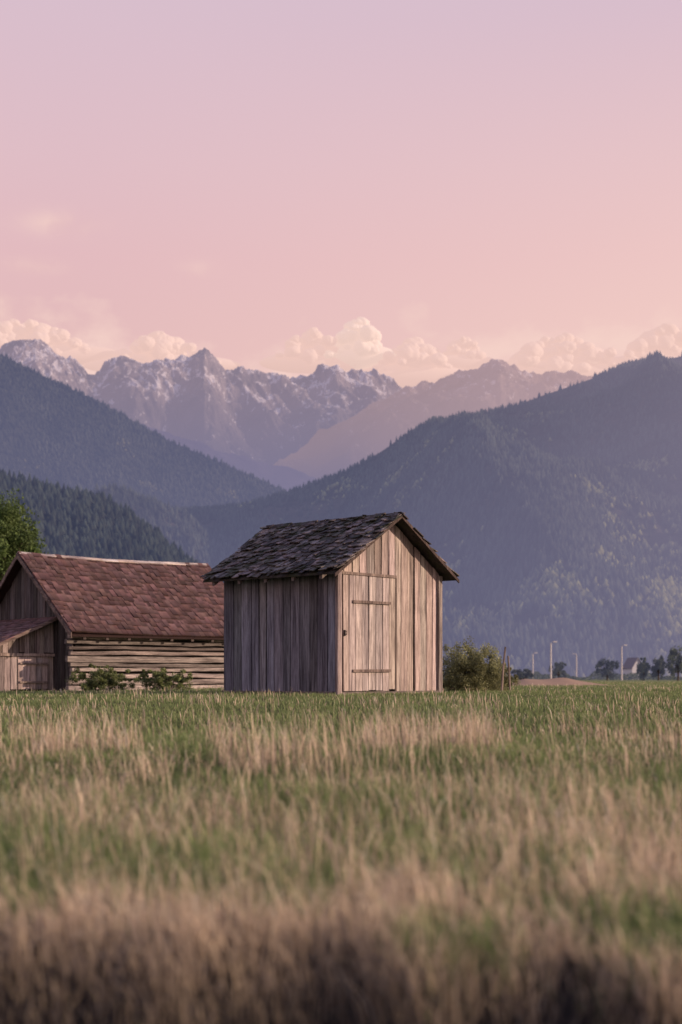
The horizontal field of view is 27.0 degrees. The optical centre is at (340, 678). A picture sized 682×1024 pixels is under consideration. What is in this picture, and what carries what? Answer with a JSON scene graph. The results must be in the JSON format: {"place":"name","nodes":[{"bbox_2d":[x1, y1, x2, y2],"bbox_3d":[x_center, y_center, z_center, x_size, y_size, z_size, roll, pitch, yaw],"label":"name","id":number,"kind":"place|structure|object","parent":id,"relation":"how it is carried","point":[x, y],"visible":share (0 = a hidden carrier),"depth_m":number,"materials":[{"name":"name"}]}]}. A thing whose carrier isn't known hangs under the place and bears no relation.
{"place":"outdoors","nodes":[
{"label":"outdoors","id":0,"kind":"place"},
{"bbox_2d":[0,319,118,364],"bbox_3d":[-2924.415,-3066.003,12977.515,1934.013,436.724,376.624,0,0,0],"label":"cloud","id":1,"kind":"structure","parent":0,"point":[60,342],"depth_m":12908.64,"materials":[{"name":"white"}]},
{"bbox_2d":[0,355,284,506],"bbox_3d":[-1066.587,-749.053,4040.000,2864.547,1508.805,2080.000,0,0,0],"label":"mountain","id":2,"kind":"structure","parent":0,"point":[71,443],"depth_m":4278.10,"materials":[{"name":"plant"}]},
{"bbox_2d":[0,352,284,507],"bbox_3d":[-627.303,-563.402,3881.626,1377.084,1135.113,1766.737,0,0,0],"label":"mountain forest","id":3,"kind":"object","parent":2,"relation":"on","point":[34,380],"visible":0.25,"depth_m":4306.95,"materials":[{"name":"plant"}]},
{"bbox_2d":[83,331,240,370],"bbox_3d":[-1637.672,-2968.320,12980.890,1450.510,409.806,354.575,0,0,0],"label":"cloud","id":4,"kind":"structure","parent":0,"point":[154,345],"depth_m":12912.90,"materials":[{"name":"white"}]},
{"bbox_2d":[0,339,401,464],"bbox_3d":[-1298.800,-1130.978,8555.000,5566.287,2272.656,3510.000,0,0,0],"label":"snowy peaks","id":5,"kind":"object","parent":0,"point":[204,396],"visible":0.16,"depth_m":9123.05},
{"bbox_2d":[140,424,316,490],"bbox_3d":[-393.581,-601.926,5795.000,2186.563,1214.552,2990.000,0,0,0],"label":"misty foothill","id":6,"kind":"structure","parent":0,"point":[286,477],"depth_m":6476.75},
{"bbox_2d":[259,327,355,373],"bbox_3d":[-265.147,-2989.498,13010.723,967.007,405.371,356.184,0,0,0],"label":"cloud","id":7,"kind":"structure","parent":0,"point":[304,353],"depth_m":12905.86,"materials":[{"name":"white"}]},
{"bbox_2d":[0,679,681,1023],"bbox_3d":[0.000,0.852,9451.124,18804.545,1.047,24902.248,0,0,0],"label":"ground","id":8,"kind":"structure","parent":0,"point":[567,1005],"depth_m":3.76,"materials":[{"name":"green plant"}]},
{"bbox_2d":[0,488,48,581],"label":"broadleaf tree","id":9,"kind":"object","parent":8,"relation":"on","point":[15,536],"visible":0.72,"depth_m":71.06,"materials":[{"name":"green plant"}]},
{"bbox_2d":[65,663,130,690],"bbox_3d":[-7.355,0.013,42.985,1.983,0.960,0.953,0,0,0],"label":"leafy bush","id":10,"kind":"object","parent":8,"relation":"on","point":[105,678],"visible":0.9,"depth_m":42.85,"materials":[{"name":"green plant"}]},
{"bbox_2d":[0,551,223,691],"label":"log barn","id":11,"kind":"structure","parent":8,"relation":"on","point":[62,617],"depth_m":47.62,"materials":[{"name":"brown wood"}]},
{"bbox_2d":[127,668,194,690],"bbox_3d":[-5.384,0.058,42.470,2.034,0.760,0.976,0,0,0],"label":"leafy bush","id":12,"kind":"object","parent":8,"relation":"on","point":[158,680],"visible":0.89,"depth_m":42.35,"materials":[{"name":"green plant"}]},
{"bbox_2d":[200,512,459,694],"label":"wooden shed","id":13,"kind":"structure","parent":8,"relation":"on","point":[351,605],"depth_m":31.98,"materials":[{"name":"brown wood"}]},
{"bbox_2d":[342,574,394,690],"bbox_3d":[0.646,-0.985,31.423,0.123,2.529,1.743,0,0,42],"label":"door","id":14,"kind":"structure","parent":13,"relation":"in","point":[368,603],"depth_m":31.43,"materials":[{"name":"brown wood"}]},
{"bbox_2d":[442,637,506,691],"bbox_3d":[3.327,-0.359,37.059,1.978,1.504,1.790,0,0,0],"label":"leafy bush","id":15,"kind":"object","parent":8,"relation":"on","point":[461,671],"visible":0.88,"depth_m":36.68,"materials":[{"name":"green plant"}]},
{"bbox_2d":[481,662,519,690],"bbox_3d":[4.230,-0.051,38.192,1.232,0.888,0.913,0,0,0],"label":"leafy bush","id":16,"kind":"object","parent":8,"relation":"on","point":[514,680],"visible":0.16,"depth_m":38.12,"materials":[{"name":"green plant"}]},
{"bbox_2d":[501,647,505,689],"bbox_3d":[4.106,-0.173,36.002,0.150,1.254,0.057,0,0,0],"label":"wooden stake","id":17,"kind":"object","parent":8,"relation":"on","point":[502,677],"visible":0.78,"depth_m":35.98,"materials":[{"name":"brown wood"}]},
{"bbox_2d":[507,656,510,691],"bbox_3d":[4.374,-0.064,37.002,0.101,1.052,0.057,0,0,0],"label":"wooden stake","id":18,"kind":"object","parent":8,"relation":"on","point":[509,682],"visible":0.78,"depth_m":36.98,"materials":[{"name":"brown wood"}]},
{"bbox_2d":[511,669,533,679],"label":"leafy bush","id":19,"kind":"object","parent":8,"relation":"on","point":[522,675],"visible":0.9,"depth_m":209.72,"materials":[{"name":"green plant"}]},
{"bbox_2d":[550,641,556,678],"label":"street lamp","id":20,"kind":"object","parent":8,"relation":"on","point":[551,659],"visible":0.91,"depth_m":226.70,"materials":[{"name":"silver metal"}]},
{"bbox_2d":[549,661,566,677],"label":"broadleaf tree","id":21,"kind":"object","parent":8,"relation":"on","point":[558,670],"visible":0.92,"depth_m":259.39,"materials":[{"name":"green plant"}]},
{"bbox_2d":[442,671,681,679],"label":"hedgerow","id":22,"kind":"object","parent":8,"relation":"on","point":[632,676],"visible":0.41,"depth_m":310.87,"materials":[{"name":"green plant"}]},
{"bbox_2d":[595,658,619,679],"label":"broadleaf tree","id":23,"kind":"object","parent":8,"relation":"on","point":[605,671],"visible":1,"depth_m":239.54,"materials":[{"name":"green plant"}]},
{"bbox_2d":[621,645,624,679],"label":"street lamp","id":24,"kind":"object","parent":8,"relation":"on","point":[621,664],"visible":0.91,"depth_m":249.96,"materials":[{"name":"silver metal"}]},
{"bbox_2d":[636,657,650,680],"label":"broadleaf tree","id":25,"kind":"object","parent":8,"relation":"on","point":[643,669],"visible":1,"depth_m":229.76,"materials":[{"name":"green plant"}]},
{"bbox_2d":[651,655,666,680],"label":"broadleaf tree","id":26,"kind":"object","parent":8,"relation":"on","point":[660,666],"visible":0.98,"depth_m":229.50,"materials":[{"name":"green plant"}]},
{"bbox_2d":[665,645,681,680],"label":"broadleaf tree","id":27,"kind":"object","parent":8,"relation":"on","point":[673,654],"visible":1,"depth_m":199.77,"materials":[{"name":"green plant"}]},
{"bbox_2d":[0,0,681,377],"label":"sky","id":28,"kind":"structure","parent":0,"point":[234,180],"materials":[{"name":"pink"}]},
{"bbox_2d":[323,317,395,368],"bbox_3d":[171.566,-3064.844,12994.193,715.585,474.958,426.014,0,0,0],"label":"cloud","id":29,"kind":"structure","parent":0,"point":[359,344],"depth_m":12892.44,"materials":[{"name":"white"}]},
{"bbox_2d":[96,356,681,676],"bbox_3d":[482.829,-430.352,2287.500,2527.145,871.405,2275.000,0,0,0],"label":"mountain","id":30,"kind":"structure","parent":0,"point":[660,537],"depth_m":2349.43,"materials":[{"name":"green plant"}]},
{"bbox_2d":[74,349,681,678],"bbox_3d":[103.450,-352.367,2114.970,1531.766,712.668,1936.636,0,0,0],"label":"mountain forest","id":31,"kind":"object","parent":30,"relation":"on","point":[611,557],"visible":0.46,"depth_m":1770.30,"materials":[{"name":"plant"}]},
{"bbox_2d":[363,336,466,387],"bbox_3d":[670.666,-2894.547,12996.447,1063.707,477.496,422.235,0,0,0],"label":"cloud","id":32,"kind":"structure","parent":0,"point":[415,361],"depth_m":12897.07,"materials":[{"name":"white"}]},
{"bbox_2d":[274,359,592,479],"bbox_3d":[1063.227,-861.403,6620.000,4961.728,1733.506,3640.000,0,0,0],"label":"misty ridge","id":33,"kind":"structure","parent":0,"point":[376,427],"depth_m":7208.78,"materials":[{"name":"stone"}]},
{"bbox_2d":[442,336,492,369],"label":"cloud","id":34,"kind":"structure","parent":0,"point":[464,353],"depth_m":12933.14,"materials":[{"name":"white"}]},
{"bbox_2d":[476,332,617,375],"bbox_3d":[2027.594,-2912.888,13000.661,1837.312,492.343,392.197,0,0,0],"label":"cloud","id":35,"kind":"structure","parent":0,"point":[564,352],"depth_m":12877.25,"materials":[{"name":"white"}]},
{"bbox_2d":[512,678,616,685],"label":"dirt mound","id":36,"kind":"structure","parent":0,"point":[558,681],"depth_m":69.48,"materials":[{"name":"brown soil"}]},
{"bbox_2d":[622,657,640,679],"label":"white house","id":37,"kind":"structure","parent":0,"point":[629,666],"depth_m":398.58,"materials":[{"name":"white paint"}]},
{"bbox_2d":[608,322,681,366],"bbox_3d":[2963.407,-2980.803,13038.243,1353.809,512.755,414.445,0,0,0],"label":"cloud","id":38,"kind":"structure","parent":0,"point":[665,339],"depth_m":12877.55,"materials":[{"name":"white"}]},
{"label":"left hill","id":39,"kind":"structure","parent":0,"visible":0},
{"bbox_2d":[0,468,223,582],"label":"hill forest","id":40,"kind":"object","parent":39,"relation":"on","point":[110,528],"visible":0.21,"depth_m":1046.64,"materials":[{"name":"green plant"}]}
]}

